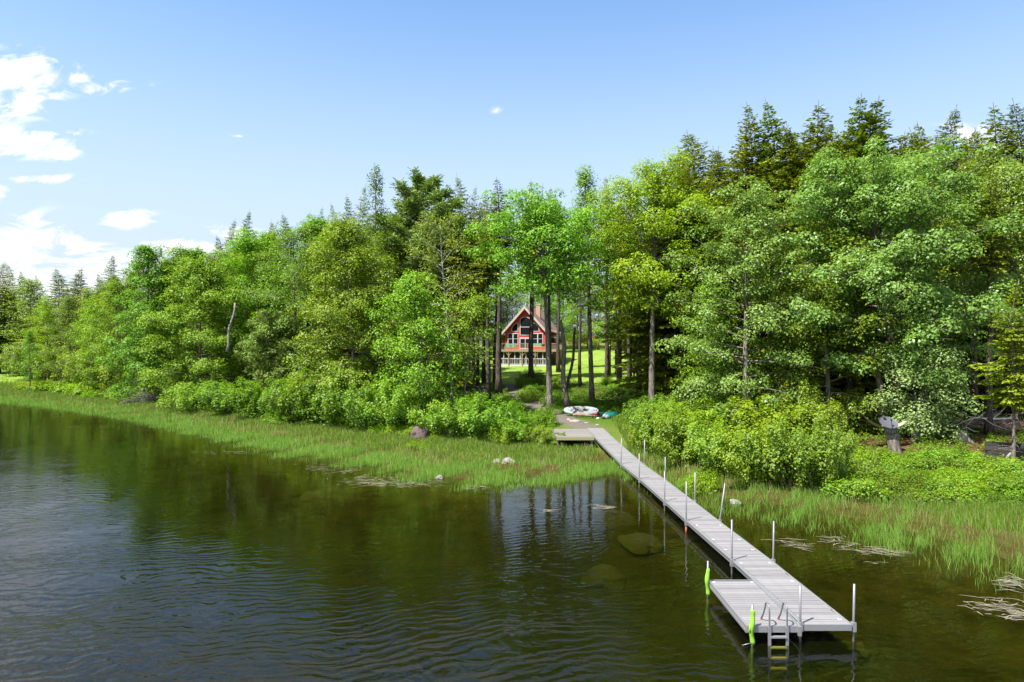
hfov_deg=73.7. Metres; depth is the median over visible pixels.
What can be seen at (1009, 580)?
floating reeds
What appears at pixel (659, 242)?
conifer tree
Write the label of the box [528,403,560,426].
fern clump
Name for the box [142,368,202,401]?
shrub
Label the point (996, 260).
conifer tree
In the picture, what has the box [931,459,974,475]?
leafy plant
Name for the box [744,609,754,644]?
foam bumper
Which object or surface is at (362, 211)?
conifer tree
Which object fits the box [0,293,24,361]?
conifer tree
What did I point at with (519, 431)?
shrub
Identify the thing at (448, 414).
shrub
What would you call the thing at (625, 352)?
conifer tree
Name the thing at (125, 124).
sky
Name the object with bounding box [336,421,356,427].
leafy plant
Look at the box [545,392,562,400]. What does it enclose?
leafy plant
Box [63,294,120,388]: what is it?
broadleaf tree
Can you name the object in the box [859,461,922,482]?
leafy plant
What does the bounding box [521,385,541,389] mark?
leafy plant
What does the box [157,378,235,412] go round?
shrub
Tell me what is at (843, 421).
shrub
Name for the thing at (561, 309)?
broadleaf tree
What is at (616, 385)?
leafy plant
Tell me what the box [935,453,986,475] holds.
leafy plant
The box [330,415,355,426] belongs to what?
leafy plant
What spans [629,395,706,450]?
shrub
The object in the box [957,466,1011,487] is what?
leafy plant
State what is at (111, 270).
conifer tree
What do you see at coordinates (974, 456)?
leafy plant
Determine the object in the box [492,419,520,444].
fern clump
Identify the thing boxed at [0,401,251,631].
lake water
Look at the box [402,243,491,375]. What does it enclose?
broadleaf tree
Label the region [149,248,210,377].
broadleaf tree
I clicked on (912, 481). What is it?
leafy plant
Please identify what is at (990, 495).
leafy plant
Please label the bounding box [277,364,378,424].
shrub
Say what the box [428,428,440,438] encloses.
leafy plant
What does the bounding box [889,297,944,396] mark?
broadleaf tree
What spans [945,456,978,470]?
leafy plant
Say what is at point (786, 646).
swim ladder
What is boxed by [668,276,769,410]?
maple tree
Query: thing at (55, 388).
fern clump
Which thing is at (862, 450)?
leafy plant
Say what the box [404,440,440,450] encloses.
fern clump
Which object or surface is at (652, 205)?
maple tree
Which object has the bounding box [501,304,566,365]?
red house
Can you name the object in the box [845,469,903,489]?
leafy plant
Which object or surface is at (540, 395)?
leafy plant
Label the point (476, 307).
maple
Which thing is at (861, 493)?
leafy plant
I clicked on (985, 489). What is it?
leafy plant
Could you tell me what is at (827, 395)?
maple tree
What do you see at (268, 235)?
broadleaf tree
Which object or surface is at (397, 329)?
broadleaf tree
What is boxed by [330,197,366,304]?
conifer tree
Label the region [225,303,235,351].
dead snag
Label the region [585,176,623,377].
conifer tree
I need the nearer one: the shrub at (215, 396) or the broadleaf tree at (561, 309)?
the shrub at (215, 396)
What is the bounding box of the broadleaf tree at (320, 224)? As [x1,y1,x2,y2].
[241,214,372,394]
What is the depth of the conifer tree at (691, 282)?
58.16 m
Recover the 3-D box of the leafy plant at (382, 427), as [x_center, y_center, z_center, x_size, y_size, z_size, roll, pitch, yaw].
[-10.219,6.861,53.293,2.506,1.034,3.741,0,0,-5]
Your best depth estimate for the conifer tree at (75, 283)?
125.22 m
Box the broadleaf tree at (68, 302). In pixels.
[37,295,102,387]
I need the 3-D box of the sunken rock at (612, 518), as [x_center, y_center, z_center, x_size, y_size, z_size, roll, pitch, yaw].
[4.976,8.195,31.009,2.438,0.627,3.092,0,0,9]
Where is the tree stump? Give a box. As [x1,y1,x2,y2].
[947,430,974,442]
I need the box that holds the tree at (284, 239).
[236,220,349,395]
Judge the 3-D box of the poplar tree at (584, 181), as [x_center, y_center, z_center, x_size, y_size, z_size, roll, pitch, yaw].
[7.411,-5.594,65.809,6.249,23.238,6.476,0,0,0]
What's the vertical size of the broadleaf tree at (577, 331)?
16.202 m
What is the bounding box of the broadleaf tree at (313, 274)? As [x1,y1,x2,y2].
[281,225,364,385]
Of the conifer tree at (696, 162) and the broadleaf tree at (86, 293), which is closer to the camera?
the conifer tree at (696, 162)
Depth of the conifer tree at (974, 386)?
49.22 m
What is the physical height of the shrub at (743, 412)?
3.906 m
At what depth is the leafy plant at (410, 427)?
51.56 m
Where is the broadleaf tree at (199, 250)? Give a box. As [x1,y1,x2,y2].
[178,245,209,351]
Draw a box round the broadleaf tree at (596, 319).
[577,274,614,349]
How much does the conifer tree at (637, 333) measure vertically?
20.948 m
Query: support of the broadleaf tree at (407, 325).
on the ground at (218, 563)
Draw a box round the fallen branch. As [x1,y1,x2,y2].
[943,409,1017,433]
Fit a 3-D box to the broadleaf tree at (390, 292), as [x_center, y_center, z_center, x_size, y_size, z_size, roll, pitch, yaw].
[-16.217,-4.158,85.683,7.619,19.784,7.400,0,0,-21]
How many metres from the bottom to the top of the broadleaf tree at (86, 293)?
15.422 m
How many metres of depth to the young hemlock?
35.15 m
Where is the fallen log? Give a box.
[573,413,596,418]
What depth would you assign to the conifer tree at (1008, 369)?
49.98 m
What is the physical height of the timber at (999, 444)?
0.175 m
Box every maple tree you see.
[91,243,189,400]
[132,253,256,395]
[199,227,288,379]
[282,212,422,402]
[364,268,483,428]
[462,183,629,412]
[584,145,731,400]
[651,173,836,427]
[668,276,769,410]
[730,219,930,437]
[748,135,1023,427]
[906,147,1023,413]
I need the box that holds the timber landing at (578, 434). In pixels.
[553,429,593,446]
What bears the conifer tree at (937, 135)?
on the ground at (218, 563)
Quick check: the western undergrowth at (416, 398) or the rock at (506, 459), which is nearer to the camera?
the rock at (506, 459)
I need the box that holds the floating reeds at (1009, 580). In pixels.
[992,572,1023,592]
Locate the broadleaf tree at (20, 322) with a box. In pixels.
[1,298,29,368]
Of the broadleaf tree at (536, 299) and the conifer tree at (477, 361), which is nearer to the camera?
the conifer tree at (477, 361)
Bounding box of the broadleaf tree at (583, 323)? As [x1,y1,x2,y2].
[566,281,601,348]
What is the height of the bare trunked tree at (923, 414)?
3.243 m
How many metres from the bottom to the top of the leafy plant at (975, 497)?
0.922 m
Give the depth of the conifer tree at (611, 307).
77.91 m
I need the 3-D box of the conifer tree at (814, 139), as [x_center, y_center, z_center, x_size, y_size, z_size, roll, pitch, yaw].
[26.948,-7.556,59.645,18.270,26.742,17.505,0,0,-9]
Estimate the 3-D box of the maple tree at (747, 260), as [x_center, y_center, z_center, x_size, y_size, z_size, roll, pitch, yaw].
[16.351,-2.415,47.942,11.294,18.443,11.489,0,0,-19]
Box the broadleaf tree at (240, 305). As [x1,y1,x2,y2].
[193,244,283,380]
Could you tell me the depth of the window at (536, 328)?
109.48 m
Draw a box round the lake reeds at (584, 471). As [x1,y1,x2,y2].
[0,394,1023,592]
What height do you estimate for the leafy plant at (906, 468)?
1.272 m
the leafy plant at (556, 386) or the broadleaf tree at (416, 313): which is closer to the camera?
the leafy plant at (556, 386)
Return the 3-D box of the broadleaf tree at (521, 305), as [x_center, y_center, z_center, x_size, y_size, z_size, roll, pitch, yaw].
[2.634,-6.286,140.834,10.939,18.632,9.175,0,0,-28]
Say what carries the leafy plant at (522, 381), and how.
on the ground at (218, 563)
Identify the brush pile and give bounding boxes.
[941,400,1023,431]
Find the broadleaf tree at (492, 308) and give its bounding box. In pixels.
[486,286,503,347]
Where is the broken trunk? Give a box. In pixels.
[883,427,901,454]
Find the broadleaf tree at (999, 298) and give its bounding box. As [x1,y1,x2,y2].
[953,178,1023,389]
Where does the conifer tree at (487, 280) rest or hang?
on the ground at (218, 563)
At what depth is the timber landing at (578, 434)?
47.80 m
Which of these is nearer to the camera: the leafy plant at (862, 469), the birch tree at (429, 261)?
the leafy plant at (862, 469)
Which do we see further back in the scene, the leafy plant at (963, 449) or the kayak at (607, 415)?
the kayak at (607, 415)
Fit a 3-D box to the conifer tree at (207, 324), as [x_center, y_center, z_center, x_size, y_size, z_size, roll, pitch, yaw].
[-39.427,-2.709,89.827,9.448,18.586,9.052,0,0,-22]
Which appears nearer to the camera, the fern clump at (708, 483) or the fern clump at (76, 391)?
the fern clump at (708, 483)
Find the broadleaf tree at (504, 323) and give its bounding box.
[489,277,513,345]
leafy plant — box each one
[19,379,50,391]
[80,389,98,397]
[303,418,322,424]
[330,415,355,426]
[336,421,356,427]
[364,422,394,434]
[385,424,409,431]
[394,424,416,435]
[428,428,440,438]
[513,373,536,380]
[514,388,530,397]
[515,377,534,387]
[515,381,530,388]
[516,392,542,400]
[518,396,534,402]
[520,368,545,378]
[520,385,540,397]
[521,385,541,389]
[524,377,542,383]
[528,389,546,400]
[530,374,545,381]
[539,396,562,406]
[542,389,562,399]
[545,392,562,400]
[552,381,561,390]
[597,376,615,385]
[602,385,627,396]
[607,382,635,389]
[607,387,634,396]
[626,389,647,398]
[626,395,647,407]
[814,471,873,500]
[831,469,892,503]
[838,472,878,501]
[845,459,883,478]
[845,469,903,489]
[848,451,894,468]
[849,446,867,462]
[854,446,908,467]
[857,463,902,477]
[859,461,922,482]
[860,448,901,465]
[860,475,894,497]
[869,467,929,488]
[870,482,905,502]
[873,466,930,488]
[879,479,931,499]
[881,447,936,470]
[882,468,932,489]
[883,458,915,472]
[896,481,950,507]
[906,454,982,471]
[908,443,959,461]
[908,448,957,473]
[915,443,978,466]
[920,476,984,502]
[921,470,969,496]
[922,441,959,458]
[925,463,982,488]
[930,442,971,459]
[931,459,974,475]
[932,466,982,492]
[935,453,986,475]
[935,475,990,492]
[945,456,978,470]
[949,447,995,466]
[953,484,995,505]
[954,470,988,489]
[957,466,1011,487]
[961,456,1023,484]
[969,480,1005,498]
[978,453,1023,472]
[984,454,1023,476]
[985,466,1023,494]
[985,489,1023,509]
[988,481,1023,499]
[993,456,1023,474]
[995,463,1023,480]
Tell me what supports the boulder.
on the ground at (218, 563)
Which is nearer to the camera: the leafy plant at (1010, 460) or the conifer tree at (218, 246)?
the leafy plant at (1010, 460)
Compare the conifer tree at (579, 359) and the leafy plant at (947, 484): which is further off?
the conifer tree at (579, 359)
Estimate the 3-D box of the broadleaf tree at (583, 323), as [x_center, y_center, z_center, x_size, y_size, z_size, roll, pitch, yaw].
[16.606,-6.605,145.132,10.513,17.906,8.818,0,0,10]
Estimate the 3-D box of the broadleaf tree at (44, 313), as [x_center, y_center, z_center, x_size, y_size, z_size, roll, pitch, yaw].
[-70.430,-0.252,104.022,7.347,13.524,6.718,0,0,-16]
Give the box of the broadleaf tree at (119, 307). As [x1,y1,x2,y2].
[98,283,135,343]
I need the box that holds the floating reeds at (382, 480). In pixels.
[309,465,485,488]
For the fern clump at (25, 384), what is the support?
on the ground at (218, 563)
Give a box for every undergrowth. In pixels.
[97,372,481,426]
[437,379,712,429]
[638,382,1023,457]
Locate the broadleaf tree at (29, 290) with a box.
[0,277,64,379]
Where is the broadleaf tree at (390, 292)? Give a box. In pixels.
[373,231,410,379]
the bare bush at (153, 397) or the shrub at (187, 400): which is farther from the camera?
the bare bush at (153, 397)
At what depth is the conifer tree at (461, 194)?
77.61 m
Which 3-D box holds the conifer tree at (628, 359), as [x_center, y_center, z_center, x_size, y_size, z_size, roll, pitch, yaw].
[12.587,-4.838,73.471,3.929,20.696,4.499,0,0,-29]
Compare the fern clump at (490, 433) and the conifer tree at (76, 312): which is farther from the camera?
the conifer tree at (76, 312)
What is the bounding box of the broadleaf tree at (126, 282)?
[105,262,151,347]
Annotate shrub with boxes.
[0,346,28,375]
[2,343,63,380]
[21,341,83,381]
[58,345,122,387]
[82,349,149,389]
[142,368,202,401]
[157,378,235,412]
[190,376,268,414]
[219,374,290,419]
[260,374,324,421]
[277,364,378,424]
[329,381,406,428]
[344,377,433,426]
[409,398,486,436]
[430,392,534,437]
[481,414,555,440]
[514,424,564,444]
[619,392,695,420]
[621,391,708,425]
[622,419,652,448]
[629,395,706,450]
[642,408,730,466]
[655,398,761,436]
[684,416,753,475]
[707,389,766,436]
[712,392,840,444]
[713,420,807,485]
[731,414,847,491]
[758,380,871,444]
[789,420,882,486]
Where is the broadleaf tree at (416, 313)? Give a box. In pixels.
[387,221,443,378]
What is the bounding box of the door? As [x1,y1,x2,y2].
[520,337,528,348]
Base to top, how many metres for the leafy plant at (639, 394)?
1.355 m
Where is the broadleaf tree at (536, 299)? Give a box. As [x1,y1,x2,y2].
[515,281,566,325]
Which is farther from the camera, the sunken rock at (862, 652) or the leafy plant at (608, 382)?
the leafy plant at (608, 382)
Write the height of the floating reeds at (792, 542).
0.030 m
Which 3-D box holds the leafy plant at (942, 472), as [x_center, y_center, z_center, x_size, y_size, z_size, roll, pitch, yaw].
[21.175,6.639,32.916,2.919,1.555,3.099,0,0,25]
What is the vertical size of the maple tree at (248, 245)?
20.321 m
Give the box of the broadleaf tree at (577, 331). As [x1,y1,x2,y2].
[562,277,602,348]
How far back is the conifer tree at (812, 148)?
68.06 m
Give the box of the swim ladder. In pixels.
[760,602,788,677]
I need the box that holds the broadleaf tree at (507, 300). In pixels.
[489,287,518,348]
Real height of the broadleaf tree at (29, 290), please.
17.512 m
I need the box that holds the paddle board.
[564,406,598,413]
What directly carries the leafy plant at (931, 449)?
on the ground at (218, 563)
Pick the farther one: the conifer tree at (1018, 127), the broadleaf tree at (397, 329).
the broadleaf tree at (397, 329)
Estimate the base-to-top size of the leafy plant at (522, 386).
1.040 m
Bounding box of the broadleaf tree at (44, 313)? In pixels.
[21,295,74,380]
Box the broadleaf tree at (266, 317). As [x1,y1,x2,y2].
[231,307,305,394]
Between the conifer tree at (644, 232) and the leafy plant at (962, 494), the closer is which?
the leafy plant at (962, 494)
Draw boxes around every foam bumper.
[705,568,710,595]
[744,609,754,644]
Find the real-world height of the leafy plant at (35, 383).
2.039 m
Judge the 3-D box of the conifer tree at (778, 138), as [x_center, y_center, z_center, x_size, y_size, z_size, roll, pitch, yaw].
[23.371,-8.072,61.984,16.590,28.013,17.316,0,0,-4]
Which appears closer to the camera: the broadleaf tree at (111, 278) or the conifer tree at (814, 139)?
the conifer tree at (814, 139)
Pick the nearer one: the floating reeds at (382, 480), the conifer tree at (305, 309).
the floating reeds at (382, 480)
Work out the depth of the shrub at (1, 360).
119.04 m
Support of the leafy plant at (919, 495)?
on the ground at (218, 563)
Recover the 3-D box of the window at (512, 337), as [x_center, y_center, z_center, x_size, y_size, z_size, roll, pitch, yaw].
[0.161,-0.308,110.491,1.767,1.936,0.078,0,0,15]
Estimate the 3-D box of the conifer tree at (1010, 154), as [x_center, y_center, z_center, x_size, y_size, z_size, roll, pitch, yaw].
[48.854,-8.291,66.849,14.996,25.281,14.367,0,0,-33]
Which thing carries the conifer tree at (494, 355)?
on the ground at (218, 563)
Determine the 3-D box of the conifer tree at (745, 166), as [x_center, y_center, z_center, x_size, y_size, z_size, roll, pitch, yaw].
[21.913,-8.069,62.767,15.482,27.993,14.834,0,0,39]
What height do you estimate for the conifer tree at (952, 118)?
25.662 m
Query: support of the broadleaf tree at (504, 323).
on the ground at (218, 563)
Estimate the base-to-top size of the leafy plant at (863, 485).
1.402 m
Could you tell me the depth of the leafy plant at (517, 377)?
85.08 m
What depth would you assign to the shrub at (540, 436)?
47.41 m
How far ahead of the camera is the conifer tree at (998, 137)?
57.62 m
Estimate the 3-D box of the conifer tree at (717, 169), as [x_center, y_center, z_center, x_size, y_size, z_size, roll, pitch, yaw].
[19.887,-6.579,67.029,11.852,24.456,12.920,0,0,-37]
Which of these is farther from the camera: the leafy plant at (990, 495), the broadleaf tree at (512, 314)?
the broadleaf tree at (512, 314)
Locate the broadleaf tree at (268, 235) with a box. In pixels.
[225,230,309,382]
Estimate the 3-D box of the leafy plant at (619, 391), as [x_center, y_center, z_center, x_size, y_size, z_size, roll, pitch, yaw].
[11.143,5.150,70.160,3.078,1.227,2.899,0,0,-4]
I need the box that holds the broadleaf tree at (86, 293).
[56,286,109,381]
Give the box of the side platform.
[706,561,801,680]
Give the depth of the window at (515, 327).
110.37 m
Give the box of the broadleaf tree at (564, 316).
[551,276,578,343]
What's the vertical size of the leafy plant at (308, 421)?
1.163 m
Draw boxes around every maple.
[444,289,506,405]
[749,309,838,415]
[859,344,983,439]
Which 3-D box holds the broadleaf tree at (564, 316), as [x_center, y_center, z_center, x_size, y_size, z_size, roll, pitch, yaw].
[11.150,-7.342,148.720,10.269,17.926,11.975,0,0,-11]
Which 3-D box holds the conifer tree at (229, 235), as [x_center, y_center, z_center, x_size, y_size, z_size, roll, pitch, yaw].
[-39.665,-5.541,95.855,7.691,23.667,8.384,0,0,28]
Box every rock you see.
[299,490,325,501]
[502,457,514,463]
[580,564,625,591]
[598,510,638,527]
[617,532,664,554]
[730,499,741,505]
[850,642,875,662]
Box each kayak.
[592,412,605,416]
[601,411,618,418]
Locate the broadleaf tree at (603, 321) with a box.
[592,288,615,344]
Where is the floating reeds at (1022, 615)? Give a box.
[958,595,1023,620]
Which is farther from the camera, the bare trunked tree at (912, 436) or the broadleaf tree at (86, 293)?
the broadleaf tree at (86, 293)
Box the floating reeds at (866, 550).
[818,535,912,563]
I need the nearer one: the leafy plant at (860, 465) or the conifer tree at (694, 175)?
the leafy plant at (860, 465)
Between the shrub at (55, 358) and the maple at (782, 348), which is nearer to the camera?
the maple at (782, 348)
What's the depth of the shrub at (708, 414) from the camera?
46.25 m
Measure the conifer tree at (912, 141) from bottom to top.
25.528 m
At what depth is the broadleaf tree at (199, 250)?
92.08 m
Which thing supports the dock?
in the lake water
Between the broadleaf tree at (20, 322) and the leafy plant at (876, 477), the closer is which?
the leafy plant at (876, 477)
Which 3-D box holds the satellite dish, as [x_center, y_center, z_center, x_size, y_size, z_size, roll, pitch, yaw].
[21.928,4.740,39.755,1.035,0.628,0.850,0,0,2]
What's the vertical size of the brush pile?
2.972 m
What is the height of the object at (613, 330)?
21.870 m
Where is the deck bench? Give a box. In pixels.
[533,344,541,349]
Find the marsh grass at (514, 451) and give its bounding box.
[0,380,1023,538]
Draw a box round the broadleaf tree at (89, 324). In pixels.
[62,295,110,354]
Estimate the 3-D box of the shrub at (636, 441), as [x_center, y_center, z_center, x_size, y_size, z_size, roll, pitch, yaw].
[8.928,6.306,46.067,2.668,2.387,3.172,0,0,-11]
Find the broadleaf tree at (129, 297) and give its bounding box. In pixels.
[118,271,146,349]
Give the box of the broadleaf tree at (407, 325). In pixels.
[360,264,440,382]
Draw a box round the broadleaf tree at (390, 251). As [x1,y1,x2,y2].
[361,214,425,379]
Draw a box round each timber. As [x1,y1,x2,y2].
[985,442,1020,447]
[985,446,1023,451]
[985,453,1023,459]
[986,450,1023,455]
[986,457,1022,462]
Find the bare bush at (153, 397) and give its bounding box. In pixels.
[119,374,179,403]
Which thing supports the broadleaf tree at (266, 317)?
on the ground at (218, 563)
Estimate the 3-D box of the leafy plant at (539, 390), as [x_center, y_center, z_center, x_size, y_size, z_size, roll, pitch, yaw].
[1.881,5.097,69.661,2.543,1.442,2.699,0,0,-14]
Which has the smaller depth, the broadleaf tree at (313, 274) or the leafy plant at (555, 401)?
the leafy plant at (555, 401)
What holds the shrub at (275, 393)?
on the ground at (218, 563)
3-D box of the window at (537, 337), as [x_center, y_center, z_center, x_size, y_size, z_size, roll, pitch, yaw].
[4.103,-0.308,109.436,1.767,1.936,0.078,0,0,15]
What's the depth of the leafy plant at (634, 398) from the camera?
62.00 m
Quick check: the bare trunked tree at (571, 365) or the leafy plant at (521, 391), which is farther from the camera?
the leafy plant at (521, 391)
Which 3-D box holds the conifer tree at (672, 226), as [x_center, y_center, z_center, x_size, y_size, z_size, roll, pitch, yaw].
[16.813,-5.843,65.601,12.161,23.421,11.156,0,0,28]
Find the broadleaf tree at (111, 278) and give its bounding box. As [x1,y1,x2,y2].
[93,274,128,357]
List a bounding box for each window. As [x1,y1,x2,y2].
[508,333,517,344]
[511,323,517,331]
[520,317,529,334]
[533,323,539,331]
[533,333,542,342]
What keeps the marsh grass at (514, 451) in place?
on the ground at (218, 563)
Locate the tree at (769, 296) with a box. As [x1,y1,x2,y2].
[718,212,822,403]
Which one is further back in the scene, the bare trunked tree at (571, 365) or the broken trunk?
the bare trunked tree at (571, 365)
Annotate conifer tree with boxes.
[0,263,28,372]
[0,265,40,369]
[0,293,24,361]
[10,270,74,355]
[11,271,35,340]
[22,275,44,342]
[33,268,90,353]
[53,285,76,348]
[59,286,85,344]
[73,272,106,340]
[90,256,122,335]
[126,260,198,369]
[173,253,239,381]
[186,237,244,382]
[216,221,237,272]
[227,211,257,328]
[256,212,303,325]
[257,219,289,308]
[275,246,336,373]
[309,241,387,365]
[311,261,346,344]
[320,205,339,297]
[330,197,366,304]
[351,185,394,385]
[354,163,396,388]
[421,278,482,395]
[425,174,501,374]
[440,212,479,384]
[457,189,494,382]
[462,200,491,385]
[468,211,509,400]
[471,177,525,395]
[471,189,491,382]
[482,200,517,382]
[512,182,547,378]
[515,231,541,367]
[535,189,562,376]
[551,249,566,371]
[567,205,596,387]
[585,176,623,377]
[590,191,619,381]
[595,185,733,401]
[600,129,763,323]
[601,180,641,375]
[608,198,625,380]
[609,206,635,386]
[611,329,646,375]
[612,149,697,322]
[612,288,616,373]
[619,198,649,392]
[621,158,749,401]
[639,163,715,394]
[640,146,744,291]
[642,166,764,405]
[644,165,718,408]
[664,173,720,404]
[694,99,867,390]
[696,101,800,402]
[703,147,731,271]
[705,155,772,395]
[718,129,883,404]
[723,134,761,190]
[724,100,929,401]
[733,122,858,338]
[778,132,813,187]
[782,92,954,401]
[785,95,997,402]
[800,129,827,392]
[813,149,880,406]
[823,325,876,404]
[827,130,907,390]
[887,133,970,340]
[889,128,961,393]
[900,105,1020,320]
[910,123,960,367]
[922,131,962,273]
[938,103,1023,387]
[941,130,990,362]
[942,152,1006,419]
[948,98,1023,321]
[952,164,1023,434]
[958,137,982,386]
[968,128,994,392]
[978,245,1023,414]
[983,131,1021,383]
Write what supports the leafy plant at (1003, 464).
on the ground at (218, 563)
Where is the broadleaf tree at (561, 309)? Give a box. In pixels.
[542,285,577,345]
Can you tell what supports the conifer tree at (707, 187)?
on the ground at (218, 563)
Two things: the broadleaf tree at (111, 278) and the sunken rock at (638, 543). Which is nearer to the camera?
the sunken rock at (638, 543)
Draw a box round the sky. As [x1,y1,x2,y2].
[0,0,1023,334]
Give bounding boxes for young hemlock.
[967,281,1023,458]
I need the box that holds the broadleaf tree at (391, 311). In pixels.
[365,227,418,380]
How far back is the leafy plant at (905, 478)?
33.05 m
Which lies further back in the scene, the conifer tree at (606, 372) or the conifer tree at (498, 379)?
the conifer tree at (606, 372)
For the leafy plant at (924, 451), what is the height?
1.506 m
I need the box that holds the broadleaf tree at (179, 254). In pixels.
[123,243,209,384]
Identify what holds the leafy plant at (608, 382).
on the ground at (218, 563)
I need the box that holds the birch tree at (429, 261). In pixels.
[400,211,488,406]
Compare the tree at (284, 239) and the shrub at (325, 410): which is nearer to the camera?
the shrub at (325, 410)
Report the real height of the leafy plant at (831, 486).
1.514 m
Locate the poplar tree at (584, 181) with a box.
[562,164,621,401]
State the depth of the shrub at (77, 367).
93.17 m
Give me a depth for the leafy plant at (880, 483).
32.35 m
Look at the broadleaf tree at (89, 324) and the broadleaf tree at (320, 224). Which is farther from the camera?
the broadleaf tree at (89, 324)
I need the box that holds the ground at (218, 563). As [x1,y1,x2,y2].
[0,335,1023,681]
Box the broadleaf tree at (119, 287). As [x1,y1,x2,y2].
[69,278,155,396]
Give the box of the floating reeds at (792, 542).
[766,538,814,550]
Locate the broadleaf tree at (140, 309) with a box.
[118,277,165,358]
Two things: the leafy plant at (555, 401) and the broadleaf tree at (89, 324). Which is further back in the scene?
the broadleaf tree at (89, 324)
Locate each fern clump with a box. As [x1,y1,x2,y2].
[8,379,58,388]
[27,380,68,390]
[42,381,100,393]
[58,383,115,395]
[104,387,138,399]
[255,410,301,424]
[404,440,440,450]
[483,418,507,440]
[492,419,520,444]
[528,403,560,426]
[678,467,725,495]
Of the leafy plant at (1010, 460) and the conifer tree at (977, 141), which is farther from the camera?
the conifer tree at (977, 141)
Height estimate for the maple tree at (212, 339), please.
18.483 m
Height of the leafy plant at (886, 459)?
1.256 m
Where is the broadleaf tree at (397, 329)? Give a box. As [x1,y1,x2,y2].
[357,264,418,379]
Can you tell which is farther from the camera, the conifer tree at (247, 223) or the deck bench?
the deck bench
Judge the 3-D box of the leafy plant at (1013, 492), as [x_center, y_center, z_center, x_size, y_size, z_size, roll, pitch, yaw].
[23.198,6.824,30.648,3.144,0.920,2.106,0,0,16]
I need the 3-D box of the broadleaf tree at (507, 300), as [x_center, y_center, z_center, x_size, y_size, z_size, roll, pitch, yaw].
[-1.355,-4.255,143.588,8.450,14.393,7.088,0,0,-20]
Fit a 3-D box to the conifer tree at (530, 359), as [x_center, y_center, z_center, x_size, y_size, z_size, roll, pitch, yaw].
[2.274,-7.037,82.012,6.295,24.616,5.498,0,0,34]
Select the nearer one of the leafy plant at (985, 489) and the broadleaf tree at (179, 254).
the leafy plant at (985, 489)
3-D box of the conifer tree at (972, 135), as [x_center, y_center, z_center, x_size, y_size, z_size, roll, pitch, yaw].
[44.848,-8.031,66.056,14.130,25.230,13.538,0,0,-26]
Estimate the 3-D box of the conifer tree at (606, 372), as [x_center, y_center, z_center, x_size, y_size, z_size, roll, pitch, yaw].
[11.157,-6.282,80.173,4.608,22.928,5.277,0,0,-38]
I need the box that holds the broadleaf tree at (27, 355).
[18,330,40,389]
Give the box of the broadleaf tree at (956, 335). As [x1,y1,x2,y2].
[896,194,1012,407]
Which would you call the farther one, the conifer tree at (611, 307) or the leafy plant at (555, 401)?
the conifer tree at (611, 307)
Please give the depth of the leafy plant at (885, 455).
37.79 m
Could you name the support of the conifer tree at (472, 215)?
on the ground at (218, 563)
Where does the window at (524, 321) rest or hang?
in the red house
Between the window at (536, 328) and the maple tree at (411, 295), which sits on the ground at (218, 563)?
the maple tree at (411, 295)
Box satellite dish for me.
[879,416,897,428]
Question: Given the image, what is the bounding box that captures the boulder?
[411,426,429,439]
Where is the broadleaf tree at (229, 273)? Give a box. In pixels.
[188,250,256,388]
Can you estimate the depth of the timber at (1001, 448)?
36.03 m
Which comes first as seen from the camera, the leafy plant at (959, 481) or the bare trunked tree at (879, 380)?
the leafy plant at (959, 481)
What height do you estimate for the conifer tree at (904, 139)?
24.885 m
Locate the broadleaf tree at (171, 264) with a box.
[121,258,216,396]
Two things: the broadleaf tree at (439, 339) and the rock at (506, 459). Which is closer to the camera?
the rock at (506, 459)
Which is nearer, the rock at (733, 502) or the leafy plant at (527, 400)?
the rock at (733, 502)
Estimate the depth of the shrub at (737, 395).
46.86 m
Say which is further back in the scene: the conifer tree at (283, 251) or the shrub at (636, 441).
the conifer tree at (283, 251)
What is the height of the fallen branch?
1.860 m
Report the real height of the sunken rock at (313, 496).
0.588 m
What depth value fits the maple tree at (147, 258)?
80.60 m
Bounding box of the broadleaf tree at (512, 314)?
[492,275,524,348]
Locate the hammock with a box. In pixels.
[851,408,918,427]
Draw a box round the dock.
[586,428,856,675]
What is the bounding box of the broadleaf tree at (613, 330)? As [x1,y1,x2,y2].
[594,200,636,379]
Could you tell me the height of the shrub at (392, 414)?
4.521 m
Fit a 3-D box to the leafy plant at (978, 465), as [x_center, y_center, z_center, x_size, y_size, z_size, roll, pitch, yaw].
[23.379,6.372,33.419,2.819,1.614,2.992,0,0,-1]
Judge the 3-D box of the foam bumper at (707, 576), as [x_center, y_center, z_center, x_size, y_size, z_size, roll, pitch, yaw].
[5.825,7.176,20.330,0.177,0.820,0.134,0,0,-22]
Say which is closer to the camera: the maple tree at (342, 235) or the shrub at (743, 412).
the shrub at (743, 412)
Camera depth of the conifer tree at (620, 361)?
79.20 m
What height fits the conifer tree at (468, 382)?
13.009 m
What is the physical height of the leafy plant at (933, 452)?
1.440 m
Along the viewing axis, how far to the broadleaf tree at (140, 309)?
94.92 m
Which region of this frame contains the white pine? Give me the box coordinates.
[360,166,469,391]
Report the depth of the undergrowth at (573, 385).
66.54 m
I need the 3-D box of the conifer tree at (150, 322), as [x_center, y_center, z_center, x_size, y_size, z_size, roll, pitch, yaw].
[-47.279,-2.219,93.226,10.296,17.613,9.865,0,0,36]
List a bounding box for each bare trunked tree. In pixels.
[556,320,570,406]
[563,327,575,407]
[870,351,887,420]
[910,393,921,441]
[921,391,928,432]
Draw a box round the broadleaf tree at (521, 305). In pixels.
[503,290,542,342]
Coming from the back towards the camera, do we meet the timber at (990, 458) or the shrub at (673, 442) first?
the shrub at (673, 442)

